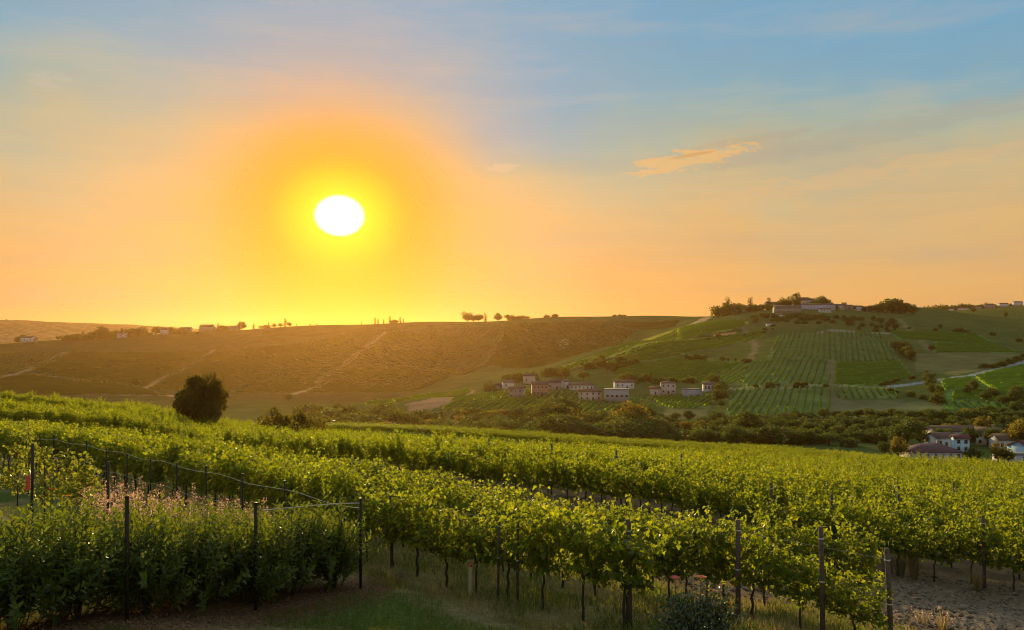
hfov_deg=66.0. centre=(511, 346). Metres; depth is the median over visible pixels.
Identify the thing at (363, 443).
grapevine
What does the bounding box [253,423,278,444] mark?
grapevine
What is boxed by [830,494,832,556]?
vineyard post
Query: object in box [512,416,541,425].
shrub
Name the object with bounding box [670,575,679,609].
rose
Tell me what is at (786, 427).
shrub
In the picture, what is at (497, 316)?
tree
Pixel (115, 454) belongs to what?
grapevine
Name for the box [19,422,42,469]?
grapevine
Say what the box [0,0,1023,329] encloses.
sky
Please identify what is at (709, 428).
shrub
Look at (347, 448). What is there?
grapevine
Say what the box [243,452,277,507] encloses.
grapevine
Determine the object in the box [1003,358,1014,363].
shrub
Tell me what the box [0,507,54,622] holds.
hedge shrub
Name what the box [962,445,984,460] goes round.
shrub
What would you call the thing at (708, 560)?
grapevine
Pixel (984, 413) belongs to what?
shrub
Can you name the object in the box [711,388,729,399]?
tree
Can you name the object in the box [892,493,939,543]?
grapevine
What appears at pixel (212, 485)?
grapevine
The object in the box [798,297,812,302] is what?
village hall
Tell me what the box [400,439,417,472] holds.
grapevine
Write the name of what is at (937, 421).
tree
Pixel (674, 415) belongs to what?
tree
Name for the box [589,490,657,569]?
grapevine
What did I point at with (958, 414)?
shrub
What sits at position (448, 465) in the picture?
grapevine
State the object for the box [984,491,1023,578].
grapevine
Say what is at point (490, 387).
shrub
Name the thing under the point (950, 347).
vineyard rows
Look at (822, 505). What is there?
grapevine
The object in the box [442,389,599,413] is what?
vineyard rows
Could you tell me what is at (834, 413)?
tree
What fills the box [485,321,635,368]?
vineyard rows
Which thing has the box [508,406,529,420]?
tree
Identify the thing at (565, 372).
tree
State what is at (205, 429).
grapevine
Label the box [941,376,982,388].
vineyard rows
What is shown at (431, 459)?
grapevine
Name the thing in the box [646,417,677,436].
tree
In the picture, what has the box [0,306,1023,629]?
ground
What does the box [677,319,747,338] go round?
vineyard rows
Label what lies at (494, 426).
tree
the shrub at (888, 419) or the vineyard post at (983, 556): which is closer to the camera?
the vineyard post at (983, 556)
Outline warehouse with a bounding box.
[604,388,628,402]
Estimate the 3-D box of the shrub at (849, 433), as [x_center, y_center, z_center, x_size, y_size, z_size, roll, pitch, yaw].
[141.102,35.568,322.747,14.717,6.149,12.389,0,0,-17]
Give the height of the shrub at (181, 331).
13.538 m
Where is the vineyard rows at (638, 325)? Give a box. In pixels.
[611,320,679,329]
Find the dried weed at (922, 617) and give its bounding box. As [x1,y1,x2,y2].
[911,606,931,623]
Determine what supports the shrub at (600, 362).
on the ground at (252, 406)
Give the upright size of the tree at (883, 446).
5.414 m
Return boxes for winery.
[772,305,800,312]
[801,303,834,310]
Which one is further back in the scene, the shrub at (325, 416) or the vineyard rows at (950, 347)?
the vineyard rows at (950, 347)
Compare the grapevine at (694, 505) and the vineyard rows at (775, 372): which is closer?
the grapevine at (694, 505)
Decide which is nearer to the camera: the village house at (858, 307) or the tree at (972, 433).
the tree at (972, 433)
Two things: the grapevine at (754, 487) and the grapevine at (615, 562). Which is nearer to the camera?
the grapevine at (615, 562)
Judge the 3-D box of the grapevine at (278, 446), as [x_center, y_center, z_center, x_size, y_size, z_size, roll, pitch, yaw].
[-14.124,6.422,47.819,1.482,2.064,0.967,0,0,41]
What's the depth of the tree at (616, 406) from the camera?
405.12 m
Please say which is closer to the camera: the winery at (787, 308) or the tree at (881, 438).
the tree at (881, 438)
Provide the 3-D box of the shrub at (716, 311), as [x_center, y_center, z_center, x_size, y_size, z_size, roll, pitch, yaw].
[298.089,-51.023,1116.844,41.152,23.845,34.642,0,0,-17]
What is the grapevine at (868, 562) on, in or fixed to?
on the ground at (252, 406)
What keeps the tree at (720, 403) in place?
on the ground at (252, 406)
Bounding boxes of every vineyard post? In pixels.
[389,495,391,567]
[497,517,500,601]
[516,522,518,601]
[625,519,631,629]
[735,519,740,621]
[769,482,772,536]
[818,526,824,629]
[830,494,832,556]
[884,548,892,629]
[897,486,899,545]
[981,516,986,588]
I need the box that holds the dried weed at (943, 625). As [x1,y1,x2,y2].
[931,606,955,629]
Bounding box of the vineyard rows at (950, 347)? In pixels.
[933,341,1020,351]
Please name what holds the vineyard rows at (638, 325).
on the ground at (252, 406)
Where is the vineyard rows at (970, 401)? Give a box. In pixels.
[943,399,1009,410]
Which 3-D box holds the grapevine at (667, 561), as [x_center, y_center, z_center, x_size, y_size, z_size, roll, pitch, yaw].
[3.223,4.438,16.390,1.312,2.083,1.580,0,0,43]
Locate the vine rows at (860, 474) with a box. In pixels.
[0,390,1023,556]
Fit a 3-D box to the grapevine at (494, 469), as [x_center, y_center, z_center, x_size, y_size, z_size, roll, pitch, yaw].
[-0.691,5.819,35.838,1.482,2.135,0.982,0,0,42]
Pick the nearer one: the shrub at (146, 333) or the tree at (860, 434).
the tree at (860, 434)
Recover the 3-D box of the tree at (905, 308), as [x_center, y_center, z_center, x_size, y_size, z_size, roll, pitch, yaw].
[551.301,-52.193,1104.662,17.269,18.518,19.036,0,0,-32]
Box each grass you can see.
[0,456,922,629]
[2,505,523,629]
[74,476,285,527]
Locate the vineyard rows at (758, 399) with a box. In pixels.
[727,383,830,415]
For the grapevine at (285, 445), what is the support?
on the ground at (252, 406)
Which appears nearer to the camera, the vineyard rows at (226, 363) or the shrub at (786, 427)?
the shrub at (786, 427)
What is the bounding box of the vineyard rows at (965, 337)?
[892,331,999,345]
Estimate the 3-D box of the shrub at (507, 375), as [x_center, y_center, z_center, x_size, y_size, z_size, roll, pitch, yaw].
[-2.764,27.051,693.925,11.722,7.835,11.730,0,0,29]
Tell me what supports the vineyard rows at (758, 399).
on the ground at (252, 406)
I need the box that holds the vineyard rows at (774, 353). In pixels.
[771,330,839,357]
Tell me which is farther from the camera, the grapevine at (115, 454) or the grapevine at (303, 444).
the grapevine at (303, 444)
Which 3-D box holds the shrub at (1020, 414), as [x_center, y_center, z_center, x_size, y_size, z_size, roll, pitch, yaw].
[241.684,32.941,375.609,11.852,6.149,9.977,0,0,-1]
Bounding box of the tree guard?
[468,563,472,594]
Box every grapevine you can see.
[0,421,18,469]
[0,422,17,465]
[1,429,20,465]
[6,426,27,467]
[11,420,30,428]
[11,426,31,471]
[14,422,35,460]
[17,419,38,460]
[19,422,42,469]
[28,418,57,452]
[33,422,65,474]
[41,421,69,476]
[43,421,71,432]
[48,428,75,463]
[49,451,110,514]
[56,421,94,472]
[67,426,104,465]
[76,429,108,476]
[87,422,110,434]
[87,437,112,487]
[92,425,113,474]
[94,426,134,487]
[97,425,120,436]
[106,431,143,490]
[112,426,141,434]
[116,433,159,494]
[120,425,143,436]
[124,427,147,478]
[125,416,138,429]
[125,444,154,496]
[126,418,142,435]
[135,412,151,434]
[138,425,164,442]
[138,442,169,498]
[139,429,165,483]
[142,416,155,434]
[146,433,171,483]
[148,419,161,434]
[148,428,190,499]
[154,417,167,436]
[159,423,171,439]
[159,432,197,489]
[163,414,179,425]
[163,421,182,438]
[164,431,193,440]
[166,420,186,439]
[166,445,208,507]
[178,425,195,439]
[178,443,218,510]
[179,419,191,429]
[184,432,210,492]
[185,423,201,439]
[192,425,215,441]
[193,440,225,475]
[193,455,229,505]
[194,432,220,447]
[199,424,213,433]
[202,437,238,463]
[204,437,230,450]
[205,438,255,504]
[211,425,235,443]
[212,421,240,448]
[217,442,249,501]
[221,446,268,510]
[228,429,244,448]
[229,438,254,455]
[233,447,265,503]
[234,426,253,448]
[238,444,260,461]
[242,430,258,452]
[242,461,286,514]
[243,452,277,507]
[249,425,275,453]
[250,442,282,464]
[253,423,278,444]
[255,425,281,453]
[257,454,302,512]
[259,452,290,512]
[263,448,290,462]
[267,424,296,441]
[271,436,284,457]
[273,460,327,513]
[276,448,302,470]
[277,431,300,457]
[279,458,301,514]
[285,447,319,469]
[286,430,304,459]
[290,446,325,518]
[295,458,358,518]
[298,431,317,458]
[302,445,336,472]
[303,433,317,454]
[305,429,333,459]
[317,461,375,531]
[318,436,333,459]
[322,453,358,475]
[322,463,365,496]
[327,434,352,460]
[332,455,369,480]
[333,427,359,464]
[342,468,383,535]
[344,434,370,464]
[344,485,397,559]
[354,451,389,484]
[356,470,404,519]
[359,431,373,459]
[359,436,379,465]
[359,480,418,567]
[360,461,398,494]
[367,428,394,467]
[378,461,418,499]
[380,466,431,546]
[380,479,445,576]
[382,425,420,468]
[397,443,422,473]
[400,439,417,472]
[402,476,443,550]
[407,439,440,473]
[407,469,443,506]
[407,494,472,587]
[415,437,442,474]
[417,466,463,502]
[422,428,456,464]
[423,438,459,478]
[423,469,480,559]
[440,445,464,479]
[442,480,485,513]
[443,437,471,466]
[448,486,507,544]
[449,507,513,594]
[452,446,480,483]
[459,436,489,467]
[462,479,501,508]
[466,452,491,492]
[470,437,499,482]
[476,501,533,600]
[477,485,520,570]
[483,437,518,485]
[483,451,509,492]
[485,473,532,522]
[497,443,532,489]
[507,446,527,475]
[507,482,575,610]
[508,494,562,577]
[511,449,544,497]
[517,495,560,553]
[518,441,548,491]
[531,447,560,501]
[537,498,584,587]
[538,452,559,494]
[541,444,579,505]
[541,497,588,563]
[551,506,620,620]
[554,450,574,481]
[557,496,624,595]
[567,499,609,528]
[571,448,602,501]
[573,452,595,498]
[576,444,624,501]
[585,456,622,510]
[585,511,680,629]
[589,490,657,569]
[607,456,631,504]
[609,461,642,513]
[627,506,681,583]
[628,459,653,506]
[630,457,665,512]
[640,509,701,600]
[647,452,678,510]
[654,456,707,514]
[654,459,689,517]
[660,508,718,591]
[663,501,742,609]
[674,476,715,518]
[685,467,719,518]
[686,515,750,598]
[702,473,741,525]
[710,469,757,519]
[717,519,795,622]
[725,481,766,526]
[729,504,798,606]
[732,475,768,528]
[747,464,804,522]
[752,491,795,534]
[759,543,839,629]
[765,513,836,611]
[769,477,826,527]
[782,490,826,539]
[799,515,893,620]
[808,557,895,629]
[809,488,871,546]
[809,489,849,543]
[834,490,875,549]
[835,492,896,550]
[863,489,906,538]
[871,505,921,575]
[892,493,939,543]
[905,509,960,581]
[915,491,984,567]
[941,501,999,584]
[957,503,1008,557]
[978,514,1023,591]
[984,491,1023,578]
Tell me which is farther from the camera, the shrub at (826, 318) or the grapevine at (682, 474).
the shrub at (826, 318)
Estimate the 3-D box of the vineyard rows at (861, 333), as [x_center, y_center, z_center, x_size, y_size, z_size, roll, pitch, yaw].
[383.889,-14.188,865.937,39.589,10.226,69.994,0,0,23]
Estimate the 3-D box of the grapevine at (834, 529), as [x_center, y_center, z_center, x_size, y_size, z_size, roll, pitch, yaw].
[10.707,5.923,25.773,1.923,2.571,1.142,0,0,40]
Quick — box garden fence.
[26,434,361,621]
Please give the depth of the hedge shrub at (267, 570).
13.62 m
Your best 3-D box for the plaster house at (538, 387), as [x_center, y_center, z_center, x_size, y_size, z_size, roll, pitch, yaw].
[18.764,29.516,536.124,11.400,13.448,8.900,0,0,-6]
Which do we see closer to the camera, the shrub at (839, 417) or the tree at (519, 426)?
the tree at (519, 426)
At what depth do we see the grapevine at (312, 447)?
45.09 m
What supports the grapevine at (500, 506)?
on the ground at (252, 406)
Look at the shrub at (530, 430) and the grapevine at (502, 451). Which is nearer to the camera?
the grapevine at (502, 451)
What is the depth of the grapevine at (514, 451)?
38.78 m
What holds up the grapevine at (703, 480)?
on the ground at (252, 406)
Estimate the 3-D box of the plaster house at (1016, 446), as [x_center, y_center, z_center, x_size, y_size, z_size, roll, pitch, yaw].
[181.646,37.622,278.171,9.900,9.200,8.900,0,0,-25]
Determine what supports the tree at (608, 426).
on the ground at (252, 406)
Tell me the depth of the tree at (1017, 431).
298.61 m
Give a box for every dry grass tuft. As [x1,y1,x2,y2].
[880,555,895,571]
[890,553,908,576]
[905,549,922,579]
[967,571,986,591]
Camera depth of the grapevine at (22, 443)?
35.06 m
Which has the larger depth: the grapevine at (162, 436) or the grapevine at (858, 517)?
the grapevine at (162, 436)
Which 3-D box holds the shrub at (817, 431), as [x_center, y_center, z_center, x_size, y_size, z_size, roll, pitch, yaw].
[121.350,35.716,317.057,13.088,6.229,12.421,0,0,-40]
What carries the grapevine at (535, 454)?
on the ground at (252, 406)
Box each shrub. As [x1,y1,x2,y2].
[0,502,90,629]
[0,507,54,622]
[0,543,8,609]
[9,487,157,625]
[20,491,140,608]
[60,334,73,340]
[72,334,84,339]
[80,494,183,592]
[82,333,95,339]
[90,331,104,339]
[93,493,216,615]
[107,329,123,338]
[118,329,136,336]
[130,377,141,383]
[140,331,152,336]
[143,494,265,612]
[158,497,248,588]
[172,327,185,333]
[207,494,273,586]
[210,499,312,605]
[214,325,227,330]
[227,503,300,589]
[241,484,361,601]
[255,404,296,431]
[280,406,327,434]
[293,414,342,422]
[297,492,385,591]
[319,417,338,423]
[324,407,361,420]
[332,413,352,421]
[333,419,359,423]
[339,410,382,421]
[353,413,408,424]
[373,406,405,417]
[419,420,447,425]
[442,417,489,424]
[454,412,493,420]
[465,412,508,420]
[482,383,497,390]
[503,373,511,379]
[507,314,521,319]
[509,372,522,382]
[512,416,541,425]
[515,423,540,431]
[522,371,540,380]
[522,412,558,425]
[542,367,554,375]
[542,371,551,376]
[549,367,559,374]
[570,406,599,423]
[583,362,595,368]
[584,419,609,428]
[593,359,606,366]
[604,411,668,437]
[618,371,639,382]
[620,422,667,439]
[629,358,639,362]
[633,415,673,432]
[637,373,652,380]
[650,375,670,383]
[655,420,684,439]
[664,415,677,422]
[668,377,677,381]
[674,419,693,428]
[678,429,691,435]
[686,427,720,437]
[687,376,697,382]
[692,423,720,431]
[700,417,725,426]
[706,424,726,432]
[709,303,725,317]
[722,414,737,419]
[723,420,761,436]
[724,303,747,315]
[742,427,761,444]
[750,304,762,311]
[757,424,804,442]
[763,382,775,387]
[777,413,800,421]
[790,433,819,444]
[792,381,803,387]
[797,416,811,426]
[798,411,818,420]
[800,428,830,442]
[804,417,826,427]
[816,425,836,436]
[821,316,830,320]
[821,416,838,422]
[824,420,846,429]
[830,425,848,434]
[833,413,853,424]
[839,437,860,446]
[840,426,870,439]
[845,321,854,325]
[847,418,866,427]
[853,428,880,443]
[857,414,878,420]
[867,417,890,425]
[872,428,891,441]
[883,416,901,422]
[887,318,897,323]
[890,414,913,419]
[906,390,915,396]
[925,410,935,421]
[930,410,949,420]
[932,304,952,310]
[943,409,969,420]
[944,415,969,423]
[957,408,983,418]
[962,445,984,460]
[966,405,992,411]
[970,409,996,420]
[978,363,987,367]
[988,363,997,367]
[994,411,1019,420]
[996,361,1006,365]
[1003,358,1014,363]
[1008,409,1023,417]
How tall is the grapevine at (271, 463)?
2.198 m
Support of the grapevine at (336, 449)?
on the ground at (252, 406)
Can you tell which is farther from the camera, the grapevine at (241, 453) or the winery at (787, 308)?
the winery at (787, 308)
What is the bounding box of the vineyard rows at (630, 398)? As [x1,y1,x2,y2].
[602,396,656,410]
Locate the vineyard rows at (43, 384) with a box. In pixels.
[0,373,167,394]
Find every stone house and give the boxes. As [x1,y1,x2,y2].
[502,380,514,388]
[508,384,524,397]
[523,373,535,383]
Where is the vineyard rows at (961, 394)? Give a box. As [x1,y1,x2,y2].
[951,389,1008,399]
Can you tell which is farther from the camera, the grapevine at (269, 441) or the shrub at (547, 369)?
the shrub at (547, 369)
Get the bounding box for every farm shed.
[485,383,501,389]
[681,388,702,397]
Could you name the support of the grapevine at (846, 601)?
on the ground at (252, 406)
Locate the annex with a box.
[650,386,660,394]
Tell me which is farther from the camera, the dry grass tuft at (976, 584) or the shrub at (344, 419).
the shrub at (344, 419)
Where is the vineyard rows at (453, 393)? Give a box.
[365,388,470,405]
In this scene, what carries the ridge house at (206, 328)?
on the ground at (252, 406)
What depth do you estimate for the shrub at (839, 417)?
377.38 m
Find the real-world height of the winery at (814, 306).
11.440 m
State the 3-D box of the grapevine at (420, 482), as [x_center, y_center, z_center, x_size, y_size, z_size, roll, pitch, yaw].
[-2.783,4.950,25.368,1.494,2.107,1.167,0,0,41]
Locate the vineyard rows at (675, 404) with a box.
[650,394,712,407]
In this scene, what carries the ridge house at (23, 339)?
on the ground at (252, 406)
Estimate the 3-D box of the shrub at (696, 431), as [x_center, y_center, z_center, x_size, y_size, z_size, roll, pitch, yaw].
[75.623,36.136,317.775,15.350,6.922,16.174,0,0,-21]
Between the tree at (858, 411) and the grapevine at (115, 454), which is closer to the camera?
the grapevine at (115, 454)
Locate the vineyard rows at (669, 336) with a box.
[558,328,677,368]
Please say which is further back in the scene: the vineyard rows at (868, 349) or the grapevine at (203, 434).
the vineyard rows at (868, 349)
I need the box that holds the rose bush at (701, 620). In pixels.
[646,575,746,629]
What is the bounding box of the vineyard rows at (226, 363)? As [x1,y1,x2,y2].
[148,332,380,392]
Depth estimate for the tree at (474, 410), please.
393.46 m
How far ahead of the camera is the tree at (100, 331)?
1283.89 m
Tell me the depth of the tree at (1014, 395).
428.31 m
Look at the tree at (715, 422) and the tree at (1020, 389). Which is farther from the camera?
the tree at (1020, 389)
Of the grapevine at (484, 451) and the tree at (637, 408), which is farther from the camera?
the tree at (637, 408)
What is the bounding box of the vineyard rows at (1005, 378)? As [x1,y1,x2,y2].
[975,364,1023,388]
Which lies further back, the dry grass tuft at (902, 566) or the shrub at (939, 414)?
the shrub at (939, 414)
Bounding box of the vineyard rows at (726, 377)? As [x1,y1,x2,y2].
[688,361,746,384]
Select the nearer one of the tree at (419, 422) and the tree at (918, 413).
the tree at (419, 422)
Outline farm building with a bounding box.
[578,388,601,400]
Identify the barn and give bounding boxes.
[546,379,561,389]
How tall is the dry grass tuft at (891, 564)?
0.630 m
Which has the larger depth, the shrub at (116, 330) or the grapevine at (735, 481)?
the shrub at (116, 330)
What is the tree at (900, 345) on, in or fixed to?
on the ground at (252, 406)
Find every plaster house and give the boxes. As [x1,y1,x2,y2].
[531,380,548,395]
[561,379,570,388]
[613,380,634,388]
[702,382,716,391]
[924,432,951,446]
[949,434,970,451]
[974,425,1001,444]
[987,433,1023,447]
[1006,440,1023,451]
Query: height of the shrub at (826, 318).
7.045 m
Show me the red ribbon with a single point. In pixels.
(27, 486)
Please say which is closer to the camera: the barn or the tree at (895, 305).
the barn
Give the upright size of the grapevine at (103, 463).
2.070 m
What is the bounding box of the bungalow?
[901,440,963,459]
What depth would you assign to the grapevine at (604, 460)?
35.37 m
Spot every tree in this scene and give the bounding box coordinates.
[95,326,108,335]
[108,331,115,338]
[126,328,136,336]
[136,326,147,334]
[151,327,159,333]
[171,372,230,425]
[236,321,246,329]
[284,392,291,400]
[291,403,318,414]
[305,408,329,415]
[314,404,322,410]
[318,407,345,423]
[332,402,342,408]
[336,403,360,413]
[346,415,374,421]
[353,406,372,414]
[369,403,395,415]
[377,408,423,424]
[408,418,424,425]
[413,409,428,418]
[422,411,438,421]
[429,417,450,423]
[437,410,447,418]
[439,420,467,427]
[447,411,462,419]
[448,414,468,422]
[453,408,473,416]
[460,311,473,320]
[464,406,487,415]
[464,415,481,423]
[471,420,499,429]
[474,314,482,319]
[481,416,499,423]
[482,410,494,417]
[485,425,507,430]
[493,409,509,416]
[494,313,501,320]
[494,419,520,429]
[507,422,532,430]
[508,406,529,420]
[519,410,538,420]
[521,419,540,430]
[524,403,541,414]
[529,415,568,434]
[530,400,573,419]
[538,397,561,406]
[548,395,583,412]
[549,413,582,431]
[560,367,570,378]
[563,407,590,422]
[563,420,598,435]
[577,371,589,377]
[582,423,608,436]
[595,412,607,422]
[600,414,651,438]
[605,420,629,436]
[612,400,652,421]
[612,402,628,410]
[625,402,653,413]
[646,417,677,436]
[647,372,653,382]
[654,430,677,440]
[669,412,682,418]
[679,420,692,429]
[681,435,693,441]
[683,410,696,421]
[687,427,718,442]
[692,420,706,427]
[695,415,710,420]
[704,431,719,442]
[707,419,722,426]
[708,374,721,382]
[708,411,724,420]
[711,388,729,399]
[713,384,724,390]
[715,381,728,389]
[717,399,724,407]
[717,426,730,444]
[720,303,732,314]
[720,423,752,444]
[722,416,738,425]
[733,303,740,308]
[735,409,764,428]
[738,426,754,443]
[744,425,779,444]
[746,297,753,311]
[759,427,788,445]
[760,413,778,419]
[765,416,788,427]
[777,296,794,304]
[777,412,789,417]
[784,426,807,445]
[785,419,801,428]
[791,292,800,304]
[799,421,815,428]
[801,429,817,444]
[812,295,831,302]
[814,421,831,429]
[816,408,830,418]
[816,431,841,444]
[830,410,844,416]
[838,418,853,427]
[841,410,854,417]
[852,408,864,418]
[852,423,868,430]
[853,432,864,439]
[863,406,875,415]
[863,420,878,429]
[867,305,874,311]
[874,301,890,311]
[875,418,892,427]
[876,410,890,417]
[876,432,891,441]
[876,441,890,455]
[884,298,900,312]
[886,408,897,416]
[887,416,930,445]
[887,434,908,443]
[889,419,903,426]
[890,340,898,350]
[890,436,909,455]
[892,300,909,312]
[892,409,906,416]
[894,304,905,313]
[896,343,904,349]
[901,303,911,313]
[902,347,912,353]
[903,410,914,416]
[904,350,916,359]
[906,304,919,314]
[913,410,926,417]
[913,429,929,442]
[914,416,929,426]
[922,373,939,382]
[923,408,935,416]
[925,378,930,388]
[926,383,938,393]
[927,418,946,425]
[928,344,935,349]
[928,392,944,404]
[931,427,954,433]
[933,385,945,402]
[952,420,969,424]
[960,384,972,392]
[960,427,980,442]
[967,418,979,424]
[968,379,979,389]
[973,415,996,426]
[978,391,990,398]
[981,426,1000,439]
[985,387,996,394]
[985,405,997,410]
[990,440,1008,460]
[991,390,1000,395]
[995,395,1011,404]
[996,414,1009,426]
[997,406,1012,411]
[998,448,1015,460]
[1001,418,1023,440]
[1005,389,1023,401]
[1005,415,1023,424]
[1008,385,1023,396]
[1009,401,1019,410]
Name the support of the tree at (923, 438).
on the ground at (252, 406)
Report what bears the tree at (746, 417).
on the ground at (252, 406)
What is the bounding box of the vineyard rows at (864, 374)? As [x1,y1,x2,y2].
[833,360,911,384]
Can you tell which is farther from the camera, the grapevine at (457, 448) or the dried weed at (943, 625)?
the grapevine at (457, 448)
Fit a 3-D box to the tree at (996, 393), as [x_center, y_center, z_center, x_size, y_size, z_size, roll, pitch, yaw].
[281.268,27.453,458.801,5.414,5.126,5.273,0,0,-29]
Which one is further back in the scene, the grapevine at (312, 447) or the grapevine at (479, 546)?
the grapevine at (312, 447)
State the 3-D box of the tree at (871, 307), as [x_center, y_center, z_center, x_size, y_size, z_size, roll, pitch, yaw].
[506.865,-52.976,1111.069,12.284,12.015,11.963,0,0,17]
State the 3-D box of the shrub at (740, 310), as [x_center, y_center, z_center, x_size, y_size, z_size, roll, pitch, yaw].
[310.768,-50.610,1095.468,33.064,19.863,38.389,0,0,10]
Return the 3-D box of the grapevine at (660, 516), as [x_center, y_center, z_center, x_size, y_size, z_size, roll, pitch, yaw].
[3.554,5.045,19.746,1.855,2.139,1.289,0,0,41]
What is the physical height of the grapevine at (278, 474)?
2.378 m
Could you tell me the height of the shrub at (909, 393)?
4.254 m
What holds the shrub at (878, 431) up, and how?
on the ground at (252, 406)
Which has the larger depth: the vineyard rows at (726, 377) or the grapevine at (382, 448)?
the vineyard rows at (726, 377)
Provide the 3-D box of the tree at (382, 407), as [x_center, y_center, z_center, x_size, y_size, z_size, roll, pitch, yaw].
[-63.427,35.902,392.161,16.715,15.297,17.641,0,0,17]
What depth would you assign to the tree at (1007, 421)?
355.35 m
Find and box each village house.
[818,308,830,312]
[835,304,843,309]
[844,305,852,309]
[855,305,863,310]
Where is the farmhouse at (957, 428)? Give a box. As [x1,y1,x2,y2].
[925,425,974,441]
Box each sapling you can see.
[0,442,43,505]
[15,418,37,495]
[19,443,82,522]
[47,447,80,516]
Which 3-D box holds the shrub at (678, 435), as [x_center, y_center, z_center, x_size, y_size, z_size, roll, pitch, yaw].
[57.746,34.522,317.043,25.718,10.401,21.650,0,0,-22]
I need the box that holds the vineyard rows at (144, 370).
[34,350,208,386]
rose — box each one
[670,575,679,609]
[697,575,706,609]
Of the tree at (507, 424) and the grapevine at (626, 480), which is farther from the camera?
the tree at (507, 424)
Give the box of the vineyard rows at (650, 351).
[607,329,765,363]
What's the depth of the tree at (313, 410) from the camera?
388.44 m
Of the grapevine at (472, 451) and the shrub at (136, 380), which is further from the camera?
the shrub at (136, 380)
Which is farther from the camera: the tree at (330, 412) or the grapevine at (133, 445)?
the tree at (330, 412)
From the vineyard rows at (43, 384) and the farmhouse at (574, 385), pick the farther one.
the vineyard rows at (43, 384)
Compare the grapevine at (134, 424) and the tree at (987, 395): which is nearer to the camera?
the grapevine at (134, 424)
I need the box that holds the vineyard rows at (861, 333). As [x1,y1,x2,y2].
[842,329,880,336]
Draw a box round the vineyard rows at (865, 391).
[834,384,898,397]
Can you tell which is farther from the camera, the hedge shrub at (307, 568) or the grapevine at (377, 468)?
the grapevine at (377, 468)
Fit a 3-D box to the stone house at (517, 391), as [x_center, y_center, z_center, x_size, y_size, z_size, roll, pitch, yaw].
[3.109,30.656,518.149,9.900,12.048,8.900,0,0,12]
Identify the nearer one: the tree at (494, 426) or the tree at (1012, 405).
the tree at (494, 426)
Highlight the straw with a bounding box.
[0,508,616,629]
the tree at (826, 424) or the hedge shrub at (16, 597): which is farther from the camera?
the tree at (826, 424)
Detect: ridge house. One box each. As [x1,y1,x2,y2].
[20,336,35,342]
[117,331,127,337]
[160,328,171,334]
[179,327,192,331]
[199,324,214,331]
[228,326,239,330]
[956,307,968,309]
[984,304,994,308]
[998,303,1008,306]
[1012,301,1022,305]
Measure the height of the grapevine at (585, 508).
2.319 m
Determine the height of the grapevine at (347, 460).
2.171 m
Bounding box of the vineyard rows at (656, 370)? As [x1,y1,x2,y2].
[612,357,741,382]
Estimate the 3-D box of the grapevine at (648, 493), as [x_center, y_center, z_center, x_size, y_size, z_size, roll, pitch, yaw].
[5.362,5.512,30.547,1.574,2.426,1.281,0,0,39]
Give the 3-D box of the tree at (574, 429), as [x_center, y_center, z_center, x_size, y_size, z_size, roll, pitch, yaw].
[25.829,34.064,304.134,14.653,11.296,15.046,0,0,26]
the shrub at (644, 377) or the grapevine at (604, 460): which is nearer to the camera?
the grapevine at (604, 460)
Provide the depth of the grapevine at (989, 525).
25.44 m
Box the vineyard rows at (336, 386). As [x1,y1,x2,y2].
[306,324,502,392]
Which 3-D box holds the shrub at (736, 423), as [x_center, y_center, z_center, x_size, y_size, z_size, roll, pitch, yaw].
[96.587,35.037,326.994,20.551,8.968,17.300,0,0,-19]
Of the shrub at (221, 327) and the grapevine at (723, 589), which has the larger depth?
the shrub at (221, 327)
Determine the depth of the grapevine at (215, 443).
34.30 m
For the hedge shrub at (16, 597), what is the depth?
10.48 m
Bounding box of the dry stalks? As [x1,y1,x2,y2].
[77,479,317,578]
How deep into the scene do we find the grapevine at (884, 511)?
27.47 m
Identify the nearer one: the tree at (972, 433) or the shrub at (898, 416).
the tree at (972, 433)
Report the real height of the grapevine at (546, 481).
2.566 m
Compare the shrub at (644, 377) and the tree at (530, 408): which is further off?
the shrub at (644, 377)
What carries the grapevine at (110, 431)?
on the ground at (252, 406)
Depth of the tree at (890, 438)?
296.53 m
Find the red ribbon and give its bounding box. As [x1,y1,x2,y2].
[25,476,30,490]
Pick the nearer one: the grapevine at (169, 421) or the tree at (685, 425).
the grapevine at (169, 421)
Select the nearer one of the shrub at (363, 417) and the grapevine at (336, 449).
the grapevine at (336, 449)
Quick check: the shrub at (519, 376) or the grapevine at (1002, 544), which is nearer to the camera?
the grapevine at (1002, 544)
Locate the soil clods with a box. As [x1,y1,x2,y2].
[474,496,1023,629]
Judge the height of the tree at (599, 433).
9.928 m
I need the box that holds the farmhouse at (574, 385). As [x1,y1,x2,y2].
[569,382,593,389]
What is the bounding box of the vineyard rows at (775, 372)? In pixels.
[743,356,829,384]
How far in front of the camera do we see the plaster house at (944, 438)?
300.99 m
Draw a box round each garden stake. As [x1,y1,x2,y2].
[30,443,33,521]
[106,461,109,526]
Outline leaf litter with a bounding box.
[34,585,378,629]
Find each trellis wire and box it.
[109,446,646,583]
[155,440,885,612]
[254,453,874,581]
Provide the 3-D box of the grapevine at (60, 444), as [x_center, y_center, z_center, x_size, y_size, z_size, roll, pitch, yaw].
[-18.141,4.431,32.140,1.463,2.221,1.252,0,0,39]
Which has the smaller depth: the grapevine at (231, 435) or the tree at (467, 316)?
the grapevine at (231, 435)
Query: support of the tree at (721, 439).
on the ground at (252, 406)
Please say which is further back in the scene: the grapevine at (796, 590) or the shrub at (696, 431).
the shrub at (696, 431)
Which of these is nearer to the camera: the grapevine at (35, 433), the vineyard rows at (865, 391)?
the grapevine at (35, 433)
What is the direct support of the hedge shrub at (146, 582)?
on the ground at (252, 406)
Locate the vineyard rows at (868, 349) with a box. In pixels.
[840,339,893,359]

